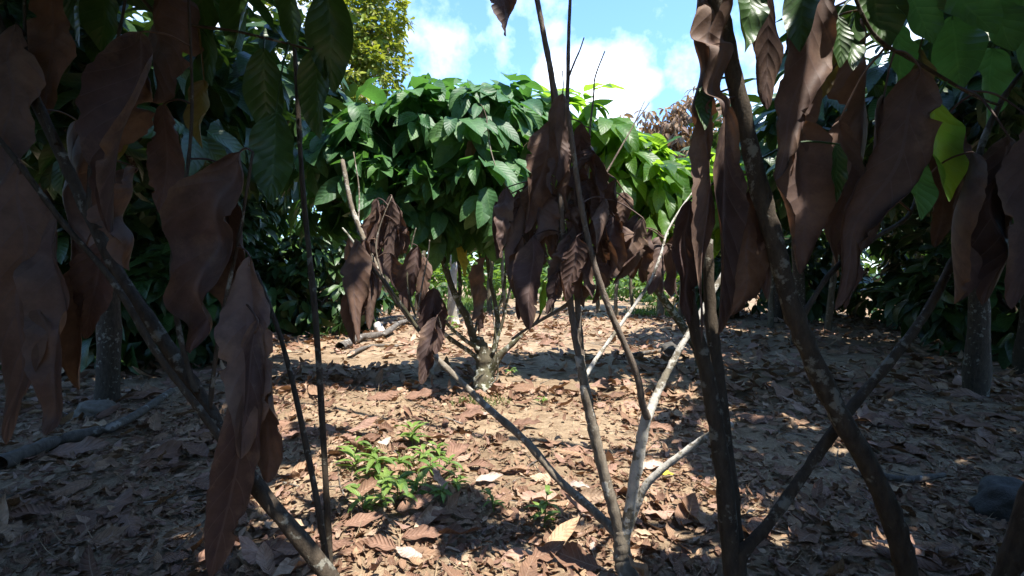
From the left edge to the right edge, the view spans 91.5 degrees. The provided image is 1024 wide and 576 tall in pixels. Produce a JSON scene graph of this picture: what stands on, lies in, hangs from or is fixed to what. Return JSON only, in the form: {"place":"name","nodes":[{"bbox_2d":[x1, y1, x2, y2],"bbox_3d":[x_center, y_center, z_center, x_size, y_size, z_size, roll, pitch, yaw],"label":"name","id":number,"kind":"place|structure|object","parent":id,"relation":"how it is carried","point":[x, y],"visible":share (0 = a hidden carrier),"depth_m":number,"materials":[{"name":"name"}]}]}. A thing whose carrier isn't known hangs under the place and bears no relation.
{"place":"outdoors","nodes":[
{"label":"outdoors","id":0,"kind":"place"},
{"bbox_2d":[0,274,1023,575],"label":"ground","id":1,"kind":"structure","parent":0,"point":[366,358],"depth_m":3.42,"materials":[{"name":"soil"}]},
{"bbox_2d":[0,193,153,369],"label":"leafy bush","id":2,"kind":"object","parent":1,"relation":"on","point":[64,267],"depth_m":6.37,"materials":[{"name":"green plant"}]},
{"bbox_2d":[45,436,109,457],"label":"fallen leaf","id":3,"kind":"object","parent":1,"relation":"on","point":[87,443],"visible":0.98,"depth_m":3.22,"materials":[{"name":"plant"}]},
{"bbox_2d":[0,388,174,471],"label":"fallen branch","id":4,"kind":"object","parent":1,"relation":"on","point":[18,455],"visible":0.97,"depth_m":3.36,"materials":[{"name":"grey wood"}]},
{"bbox_2d":[73,400,115,418],"bbox_3d":[-3.516,1.039,4.198,0.323,0.187,0.193,0,2,-14],"label":"stone","id":5,"kind":"object","parent":1,"relation":"on","point":[87,408],"visible":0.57,"depth_m":4.13,"materials":[{"name":"stone"}]},
{"bbox_2d":[20,4,176,375],"bbox_3d":[-5.230,-1.113,5.466,4.724,4.576,4.575,-1,2,-36],"label":"grove tree","id":6,"kind":"object","parent":1,"relation":"on","point":[138,187],"visible":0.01,"depth_m":5.28,"materials":[{"name":"green plant"}]},
{"bbox_2d":[118,513,141,536],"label":"fallen leaf","id":7,"kind":"object","parent":1,"relation":"on","point":[131,529],"visible":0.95,"depth_m":2.33,"materials":[{"name":"plant"}]},
{"bbox_2d":[125,387,175,398],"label":"fallen leaf","id":8,"kind":"object","parent":1,"relation":"on","point":[154,390],"visible":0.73,"depth_m":4.71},
{"bbox_2d":[53,183,266,374],"bbox_3d":[-4.750,-0.206,6.663,2.696,3.302,3.153,-1,2,-29],"label":"leafy bush","id":9,"kind":"object","parent":1,"relation":"on","point":[150,259],"visible":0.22,"depth_m":5.82,"materials":[{"name":"green plant"}]},
{"bbox_2d":[140,440,199,460],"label":"fallen leaf","id":10,"kind":"object","parent":1,"relation":"on","point":[173,448],"visible":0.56,"depth_m":3.17,"materials":[{"name":"plant"}]},
{"bbox_2d":[0,0,346,402],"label":"grove tree","id":11,"kind":"object","parent":1,"relation":"on","point":[228,123],"visible":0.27,"depth_m":4.23,"materials":[{"name":"green plant"}]},
{"bbox_2d":[0,0,353,575],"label":"withered cacao sapling","id":12,"kind":"object","parent":1,"relation":"on","point":[50,314],"visible":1,"depth_m":1.22,"materials":[{"name":"brown plant"}]},
{"bbox_2d":[144,185,320,242],"bbox_3d":[-6.659,-1.207,11.547,4.324,4.324,4.464,0,2,0],"label":"grove tree","id":13,"kind":"object","parent":1,"relation":"on","point":[276,212],"visible":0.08,"depth_m":11.32,"materials":[{"name":"green plant"}]},
{"bbox_2d":[150,205,317,331],"bbox_3d":[-5.768,-0.391,9.731,3.439,3.602,2.941,1,2,17],"label":"leafy bush","id":14,"kind":"object","parent":1,"relation":"on","point":[256,247],"visible":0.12,"depth_m":9.69,"materials":[{"name":"green plant"}]},
{"bbox_2d":[125,0,369,210],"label":"grove tree","id":15,"kind":"object","parent":1,"relation":"on","point":[250,45],"visible":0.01,"depth_m":7.36,"materials":[{"name":"green plant"}]},
{"bbox_2d":[243,233,291,281],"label":"leafy bush","id":16,"kind":"object","parent":1,"relation":"on","point":[268,244],"depth_m":13.23,"materials":[{"name":"green plant"}]},
{"bbox_2d":[278,420,317,434],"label":"fallen leaf","id":17,"kind":"object","parent":1,"relation":"on","point":[283,423],"visible":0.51,"depth_m":3.57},
{"bbox_2d":[257,212,398,337],"bbox_3d":[-3.500,-0.148,9.711,2.866,3.002,2.451,0,2,-11],"label":"leafy bush","id":18,"kind":"object","parent":1,"relation":"on","point":[285,294],"visible":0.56,"depth_m":9.05,"materials":[{"name":"green plant"}]},
{"bbox_2d":[317,539,354,550],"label":"fallen leaf","id":19,"kind":"object","parent":1,"relation":"on","point":[338,544],"visible":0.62,"depth_m":2.09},
{"bbox_2d":[265,0,416,297],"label":"tall tree","id":20,"kind":"object","parent":1,"relation":"on","point":[372,39],"visible":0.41,"depth_m":12.73,"materials":[{"name":"green plant"}]},
{"bbox_2d":[333,446,370,470],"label":"weed","id":21,"kind":"object","parent":1,"relation":"on","point":[347,450],"visible":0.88,"depth_m":2.94,"materials":[{"name":"green plant"}]},
{"bbox_2d":[342,486,378,512],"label":"weed","id":22,"kind":"object","parent":1,"relation":"on","point":[369,499],"visible":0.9,"depth_m":2.42,"materials":[{"name":"green plant"}]},
{"bbox_2d":[344,512,382,526],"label":"fallen leaf","id":23,"kind":"object","parent":1,"relation":"on","point":[357,518],"visible":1,"depth_m":2.27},
{"bbox_2d":[346,344,398,356],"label":"fallen branch","id":24,"kind":"object","parent":1,"relation":"on","point":[359,349],"visible":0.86,"depth_m":7.64,"materials":[{"name":"brown wood"}]},
{"bbox_2d":[335,318,415,349],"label":"fallen branch","id":25,"kind":"object","parent":1,"relation":"on","point":[347,342],"visible":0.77,"depth_m":8.56,"materials":[{"name":"grey wood"}]},
{"bbox_2d":[354,453,396,483],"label":"weed","id":26,"kind":"object","parent":1,"relation":"on","point":[376,459],"visible":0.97,"depth_m":2.81,"materials":[{"name":"green plant"}]},
{"bbox_2d":[367,483,393,507],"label":"weed","id":27,"kind":"object","parent":1,"relation":"on","point":[385,488],"visible":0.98,"depth_m":2.42,"materials":[{"name":"green plant"}]},
{"bbox_2d":[366,390,400,400],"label":"fallen leaf","id":28,"kind":"object","parent":1,"relation":"on","point":[387,395],"visible":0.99,"depth_m":4.51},
{"bbox_2d":[377,467,399,489],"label":"weed","id":29,"kind":"object","parent":1,"relation":"on","point":[386,471],"visible":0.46,"depth_m":2.69,"materials":[{"name":"green plant"}]},
{"bbox_2d":[382,456,414,473],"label":"weed","id":30,"kind":"object","parent":1,"relation":"on","point":[402,460],"visible":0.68,"depth_m":2.94,"materials":[{"name":"green plant"}]},
{"bbox_2d":[382,250,415,308],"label":"shrub","id":31,"kind":"object","parent":1,"relation":"on","point":[393,288],"visible":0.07,"depth_m":17.03,"materials":[{"name":"green plant"}]},
{"bbox_2d":[378,471,420,501],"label":"weed","id":32,"kind":"object","parent":1,"relation":"on","point":[400,482],"visible":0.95,"depth_m":2.49,"materials":[{"name":"green plant"}]},
{"bbox_2d":[395,421,429,445],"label":"weed","id":33,"kind":"object","parent":1,"relation":"on","point":[412,434],"visible":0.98,"depth_m":3.36,"materials":[{"name":"green plant"}]},
{"bbox_2d":[280,72,550,392],"bbox_3d":[-0.837,-0.518,5.012,3.032,3.266,1.940,0,2,0],"label":"cacao tree","id":34,"kind":"object","parent":1,"relation":"on","point":[442,162],"visible":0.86,"depth_m":4.57,"materials":[{"name":"green plant"}]},
{"bbox_2d":[405,467,434,499],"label":"weed","id":35,"kind":"object","parent":1,"relation":"on","point":[420,477],"visible":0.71,"depth_m":2.58,"materials":[{"name":"green plant"}]},
{"bbox_2d":[407,444,435,460],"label":"weed","id":36,"kind":"object","parent":1,"relation":"on","point":[424,456],"visible":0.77,"depth_m":3.10,"materials":[{"name":"green plant"}]},
{"bbox_2d":[405,388,441,399],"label":"fallen leaf","id":37,"kind":"object","parent":1,"relation":"on","point":[424,392],"visible":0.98,"depth_m":4.62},
{"bbox_2d":[417,457,444,474],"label":"weed","id":38,"kind":"object","parent":1,"relation":"on","point":[434,464],"visible":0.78,"depth_m":2.88,"materials":[{"name":"green plant"}]},
{"bbox_2d":[409,507,460,524],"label":"fallen leaf","id":39,"kind":"object","parent":1,"relation":"on","point":[414,517],"visible":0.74,"depth_m":2.35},
{"bbox_2d":[424,441,449,456],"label":"weed","id":40,"kind":"object","parent":1,"relation":"on","point":[438,450],"visible":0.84,"depth_m":3.22,"materials":[{"name":"green plant"}]},
{"bbox_2d":[413,263,468,299],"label":"shrub","id":41,"kind":"object","parent":1,"relation":"on","point":[442,289],"visible":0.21,"depth_m":18.98,"materials":[{"name":"green plant"}]},
{"bbox_2d":[429,481,452,502],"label":"weed","id":42,"kind":"object","parent":1,"relation":"on","point":[441,493],"visible":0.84,"depth_m":2.54,"materials":[{"name":"green plant"}]},
{"bbox_2d":[427,464,457,476],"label":"fallen leaf","id":43,"kind":"object","parent":1,"relation":"on","point":[448,466],"visible":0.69,"depth_m":2.87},
{"bbox_2d":[447,255,459,323],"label":"pale trunk tree","id":44,"kind":"object","parent":1,"relation":"on","point":[452,308],"visible":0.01,"depth_m":10.93,"materials":[{"name":"grey plant"}]},
{"bbox_2d":[442,469,470,490],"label":"weed","id":45,"kind":"object","parent":1,"relation":"on","point":[456,482],"visible":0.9,"depth_m":2.72,"materials":[{"name":"green plant"}]},
{"bbox_2d":[433,255,509,300],"bbox_3d":[-1.542,-0.273,20.136,3.331,2.106,2.323,0,2,0],"label":"shrub","id":46,"kind":"object","parent":1,"relation":"on","point":[497,286],"visible":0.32,"depth_m":20.04,"materials":[{"name":"green plant"}]},
{"bbox_2d":[460,409,489,416],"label":"fallen leaf","id":47,"kind":"object","parent":1,"relation":"on","point":[468,413],"visible":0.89,"depth_m":4.03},
{"bbox_2d":[467,459,492,466],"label":"fallen leaf","id":48,"kind":"object","parent":1,"relation":"on","point":[480,462],"visible":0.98,"depth_m":3.01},
{"bbox_2d":[476,472,502,480],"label":"fallen leaf","id":49,"kind":"object","parent":1,"relation":"on","point":[492,476],"visible":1,"depth_m":2.81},
{"bbox_2d":[486,260,493,312],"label":"slim tree","id":50,"kind":"object","parent":1,"relation":"on","point":[488,286],"visible":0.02,"depth_m":14.94,"materials":[{"name":"grey plant"}]},
{"bbox_2d":[478,488,506,511],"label":"weed","id":51,"kind":"object","parent":1,"relation":"on","point":[495,502],"visible":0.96,"depth_m":2.50,"materials":[{"name":"green plant"}]},
{"bbox_2d":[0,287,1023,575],"bbox_3d":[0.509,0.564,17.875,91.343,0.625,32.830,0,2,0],"label":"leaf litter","id":52,"kind":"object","parent":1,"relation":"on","point":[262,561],"visible":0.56,"depth_m":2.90,"materials":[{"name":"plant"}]},
{"bbox_2d":[9,504,52,516],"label":"fallen leaf","id":53,"kind":"object","parent":52,"relation":"on","point":[23,510],"visible":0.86,"depth_m":2.43,"materials":[{"name":"plant"}]},
{"bbox_2d":[162,550,191,562],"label":"fallen leaf","id":54,"kind":"object","parent":52,"relation":"on","point":[170,557],"visible":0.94,"depth_m":2.08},
{"bbox_2d":[182,442,208,456],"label":"dead leaf","id":55,"kind":"object","parent":52,"relation":"on","point":[201,449],"visible":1,"depth_m":3.20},
{"bbox_2d":[191,476,209,489],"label":"fallen leaf","id":56,"kind":"object","parent":52,"relation":"on","point":[205,483],"visible":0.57,"depth_m":2.70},
{"bbox_2d":[269,541,293,557],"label":"fallen leaf","id":57,"kind":"object","parent":52,"relation":"on","point":[279,544],"visible":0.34,"depth_m":2.06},
{"bbox_2d":[360,534,395,550],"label":"fallen leaf","id":58,"kind":"object","parent":52,"relation":"on","point":[382,542],"visible":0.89,"depth_m":2.09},
{"bbox_2d":[396,546,421,557],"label":"fallen leaf","id":59,"kind":"object","parent":52,"relation":"on","point":[408,552],"visible":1,"depth_m":2.04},
{"bbox_2d":[396,494,434,511],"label":"fallen leaf","id":60,"kind":"object","parent":52,"relation":"on","point":[411,503],"visible":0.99,"depth_m":2.43,"materials":[{"name":"plant"}]},
{"bbox_2d":[402,524,442,539],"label":"fallen leaf","id":61,"kind":"object","parent":52,"relation":"on","point":[422,530],"visible":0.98,"depth_m":2.19,"materials":[{"name":"plant"}]},
{"bbox_2d":[444,443,469,457],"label":"fallen leaf","id":62,"kind":"object","parent":52,"relation":"on","point":[457,449],"visible":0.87,"depth_m":3.23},
{"bbox_2d":[512,417,543,425],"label":"fallen leaf","id":63,"kind":"object","parent":52,"relation":"on","point":[524,422],"visible":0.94,"depth_m":3.81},
{"bbox_2d":[643,459,662,468],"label":"fallen leaf","id":64,"kind":"object","parent":52,"relation":"on","point":[649,464],"visible":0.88,"depth_m":2.94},
{"bbox_2d":[650,421,675,430],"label":"fallen leaf","id":65,"kind":"object","parent":52,"relation":"on","point":[665,426],"visible":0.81,"depth_m":3.85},
{"bbox_2d":[774,465,796,477],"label":"fallen leaf","id":66,"kind":"object","parent":52,"relation":"on","point":[790,471],"visible":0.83,"depth_m":2.90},
{"bbox_2d":[867,440,914,454],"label":"fallen leaf","id":67,"kind":"object","parent":52,"relation":"on","point":[887,444],"visible":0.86,"depth_m":3.18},
{"bbox_2d":[871,545,947,570],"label":"fallen leaf","id":68,"kind":"object","parent":52,"relation":"on","point":[925,562],"visible":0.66,"depth_m":1.94,"materials":[{"name":"plant"}]},
{"bbox_2d":[901,441,933,457],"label":"fallen leaf","id":69,"kind":"object","parent":52,"relation":"on","point":[911,448],"visible":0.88,"depth_m":3.16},
{"bbox_2d":[905,417,933,427],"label":"fallen leaf","id":70,"kind":"object","parent":52,"relation":"on","point":[917,421],"visible":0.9,"depth_m":3.61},
{"bbox_2d":[918,541,959,557],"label":"fallen leaf","id":71,"kind":"object","parent":52,"relation":"on","point":[946,545],"visible":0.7,"depth_m":2.04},
{"bbox_2d":[0,337,1023,575],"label":"twig litter","id":72,"kind":"object","parent":1,"relation":"on","point":[340,486],"visible":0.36,"depth_m":3.40,"materials":[{"name":"brown wood"}]},
{"bbox_2d":[1,351,1023,575],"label":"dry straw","id":73,"kind":"object","parent":1,"relation":"on","point":[435,570],"visible":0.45,"depth_m":2.74,"materials":[{"name":"plant"}]},
{"bbox_2d":[501,227,536,313],"bbox_3d":[-0.244,-0.941,13.553,2.625,3.756,1.910,0,2,14],"label":"slim tree","id":74,"kind":"object","parent":1,"relation":"on","point":[502,277],"visible":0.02,"depth_m":13.41,"materials":[{"name":"brown plant"}]},
{"bbox_2d":[347,293,704,482],"bbox_3d":[-1.560,0.567,15.490,11.889,0.416,23.104,-1,2,-31],"label":"grass patch","id":75,"kind":"object","parent":1,"relation":"on","point":[467,302],"visible":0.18,"depth_m":13.92,"materials":[{"name":"plant"}]},
{"bbox_2d":[340,0,733,575],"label":"withered cacao sapling","id":76,"kind":"object","parent":1,"relation":"on","point":[547,201],"visible":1,"depth_m":1.85,"materials":[{"name":"brown plant"}]},
{"bbox_2d":[524,485,560,527],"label":"weed","id":77,"kind":"object","parent":1,"relation":"on","point":[542,505],"visible":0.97,"depth_m":2.34,"materials":[{"name":"green plant"}]},
{"bbox_2d":[538,265,586,301],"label":"shrub","id":78,"kind":"object","parent":1,"relation":"on","point":[543,276],"visible":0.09,"depth_m":20.07,"materials":[{"name":"green plant"}]},
{"bbox_2d":[592,244,618,315],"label":"slim tree","id":79,"kind":"object","parent":1,"relation":"on","point":[616,313],"visible":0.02,"depth_m":12.97,"materials":[{"name":"brown plant"}]},
{"bbox_2d":[268,195,950,286],"bbox_3d":[1.214,-4.341,2.772,93.966,17.221,97.574,0,2,0],"label":"distant wood","id":80,"kind":"object","parent":1,"relation":"on","point":[874,269],"visible":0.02,"depth_m":38.95,"materials":[{"name":"green plant"}]},
{"bbox_2d":[606,274,664,301],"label":"shrub","id":81,"kind":"object","parent":1,"relation":"on","point":[625,292],"visible":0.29,"depth_m":19.72,"materials":[{"name":"green plant"}]},
{"bbox_2d":[517,83,776,372],"bbox_3d":[1.437,-0.565,5.898,2.920,3.359,2.413,-1,2,-35],"label":"cacao tree","id":82,"kind":"object","parent":1,"relation":"on","point":[656,183],"visible":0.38,"depth_m":5.08,"materials":[{"name":"green plant"}]},
{"bbox_2d":[637,272,679,305],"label":"shrub","id":83,"kind":"object","parent":1,"relation":"on","point":[650,298],"visible":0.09,"depth_m":17.82,"materials":[{"name":"green plant"}]},
{"bbox_2d":[660,342,676,356],"bbox_3d":[2.242,0.924,7.093,0.286,0.322,0.235,0,2,0],"label":"stone","id":84,"kind":"object","parent":1,"relation":"on","point":[668,347],"visible":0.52,"depth_m":7.02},
{"bbox_2d":[619,86,721,317],"bbox_3d":[4.317,-2.143,13.350,3.162,6.142,2.507,1,2,32],"label":"dead leaved tree","id":85,"kind":"object","parent":1,"relation":"on","point":[675,123],"visible":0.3,"depth_m":12.78,"materials":[{"name":"brown plant"}]},
{"bbox_2d":[670,249,765,318],"bbox_3d":[5.645,-0.318,13.739,2.866,3.002,2.451,-1,2,-35],"label":"leafy bush","id":86,"kind":"object","parent":1,"relation":"on","point":[717,272],"visible":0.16,"depth_m":13.04,"materials":[{"name":"green plant"}]},
{"bbox_2d":[688,132,790,322],"bbox_3d":[6.562,-1.484,11.986,4.929,5.014,4.614,-1,2,-35],"label":"grove tree","id":87,"kind":"object","parent":1,"relation":"on","point":[778,313],"depth_m":11.91,"materials":[{"name":"brown plant"}]},
{"bbox_2d":[733,413,775,423],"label":"fallen leaf","id":88,"kind":"object","parent":1,"relation":"on","point":[756,419],"visible":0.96,"depth_m":3.91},
{"bbox_2d":[747,517,770,535],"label":"fallen leaf","id":89,"kind":"object","parent":1,"relation":"on","point":[754,525],"visible":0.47,"depth_m":2.25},
{"bbox_2d":[768,275,773,329],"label":"slim tree","id":90,"kind":"object","parent":1,"relation":"on","point":[771,310],"depth_m":11.02,"materials":[{"name":"brown plant"}]},
{"bbox_2d":[771,381,793,396],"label":"fallen leaf","id":91,"kind":"object","parent":1,"relation":"on","point":[780,391],"visible":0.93,"depth_m":4.68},
{"bbox_2d":[680,78,916,343],"bbox_3d":[4.718,-1.097,8.052,4.048,4.398,4.324,1,2,30],"label":"grove tree","id":92,"kind":"object","parent":1,"relation":"on","point":[769,162],"visible":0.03,"depth_m":7.71,"materials":[{"name":"green plant"}]},
{"bbox_2d":[798,502,822,521],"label":"fallen leaf","id":93,"kind":"object","parent":1,"relation":"on","point":[811,510],"visible":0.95,"depth_m":2.35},
{"bbox_2d":[755,229,882,321],"bbox_3d":[7.852,-0.571,13.063,3.726,3.902,3.186,0,2,-3],"label":"leafy bush","id":94,"kind":"object","parent":1,"relation":"on","point":[817,269],"visible":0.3,"depth_m":12.43,"materials":[{"name":"green plant"}]},
{"bbox_2d":[824,256,838,332],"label":"slim tree","id":95,"kind":"object","parent":1,"relation":"on","point":[830,305],"visible":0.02,"depth_m":9.98,"materials":[{"name":"brown plant"}]},
{"bbox_2d":[671,0,1023,575],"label":"withered cacao sapling","id":96,"kind":"object","parent":1,"relation":"on","point":[838,191],"visible":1,"depth_m":1.16,"materials":[{"name":"brown plant"}]},
{"bbox_2d":[853,412,903,427],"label":"fallen leaf","id":97,"kind":"object","parent":1,"relation":"on","point":[869,416],"visible":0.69,"depth_m":3.67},
{"bbox_2d":[739,4,1023,396],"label":"grove tree","id":98,"kind":"object","parent":1,"relation":"on","point":[977,371],"visible":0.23,"depth_m":4.59,"materials":[{"name":"green plant"}]},
{"bbox_2d":[875,453,917,463],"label":"fallen leaf","id":99,"kind":"object","parent":1,"relation":"on","point":[899,457],"visible":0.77,"depth_m":3.05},
{"bbox_2d":[859,471,946,482],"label":"fallen branch","id":100,"kind":"object","parent":1,"relation":"on","point":[909,479],"visible":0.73,"depth_m":2.77,"materials":[{"name":"grey wood"}]},
{"bbox_2d":[849,211,963,329],"bbox_3d":[9.007,-0.526,10.682,3.186,3.902,3.726,1,2,39],"label":"leafy bush","id":101,"kind":"object","parent":1,"relation":"on","point":[893,271],"visible":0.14,"depth_m":10.86,"materials":[{"name":"green plant"}]},
{"bbox_2d":[883,207,932,236],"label":"grove tree","id":102,"kind":"object","parent":1,"relation":"on","point":[900,215],"depth_m":9.14,"materials":[{"name":"green plant"}]},
{"bbox_2d":[869,218,1019,368],"bbox_3d":[7.040,-0.252,7.116,3.439,3.602,2.941,0,2,11],"label":"leafy bush","id":103,"kind":"object","parent":1,"relation":"on","point":[949,320],"visible":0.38,"depth_m":7.07,"materials":[{"name":"green plant"}]},
{"bbox_2d":[865,56,1023,373],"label":"grove tree","id":104,"kind":"object","parent":1,"relation":"on","point":[1018,355],"visible":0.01,"depth_m":5.82,"materials":[{"name":"green plant"}]},
{"bbox_2d":[942,388,985,398],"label":"fallen leaf","id":105,"kind":"object","parent":1,"relation":"on","point":[962,392],"visible":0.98,"depth_m":4.54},
{"bbox_2d":[931,414,1005,436],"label":"fallen leaf","id":106,"kind":"object","parent":1,"relation":"on","point":[957,418],"visible":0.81,"depth_m":3.74,"materials":[{"name":"plant"}]},
{"bbox_2d":[977,428,997,443],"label":"fallen leaf","id":107,"kind":"object","parent":1,"relation":"on","point":[988,436],"visible":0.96,"depth_m":3.38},
{"bbox_2d":[968,475,1022,520],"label":"stone","id":108,"kind":"object","parent":1,"relation":"on","point":[995,496],"visible":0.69,"depth_m":2.44,"materials":[{"name":"stone"}]},
{"bbox_2d":[971,412,1020,419],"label":"fallen leaf","id":109,"kind":"object","parent":1,"relation":"on","point":[1002,415],"visible":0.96,"depth_m":3.94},
{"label":"fallen leaf","id":110,"kind":"object","parent":1,"relation":"on","visible":0},
{"bbox_2d":[103,487,132,519],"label":"fallen leaf","id":111,"kind":"object","parent":110,"relation":"on","point":[125,497],"visible":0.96,"depth_m":2.51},
{"bbox_2d":[126,0,923,273],"label":"sky","id":112,"kind":"structure","parent":0,"point":[648,46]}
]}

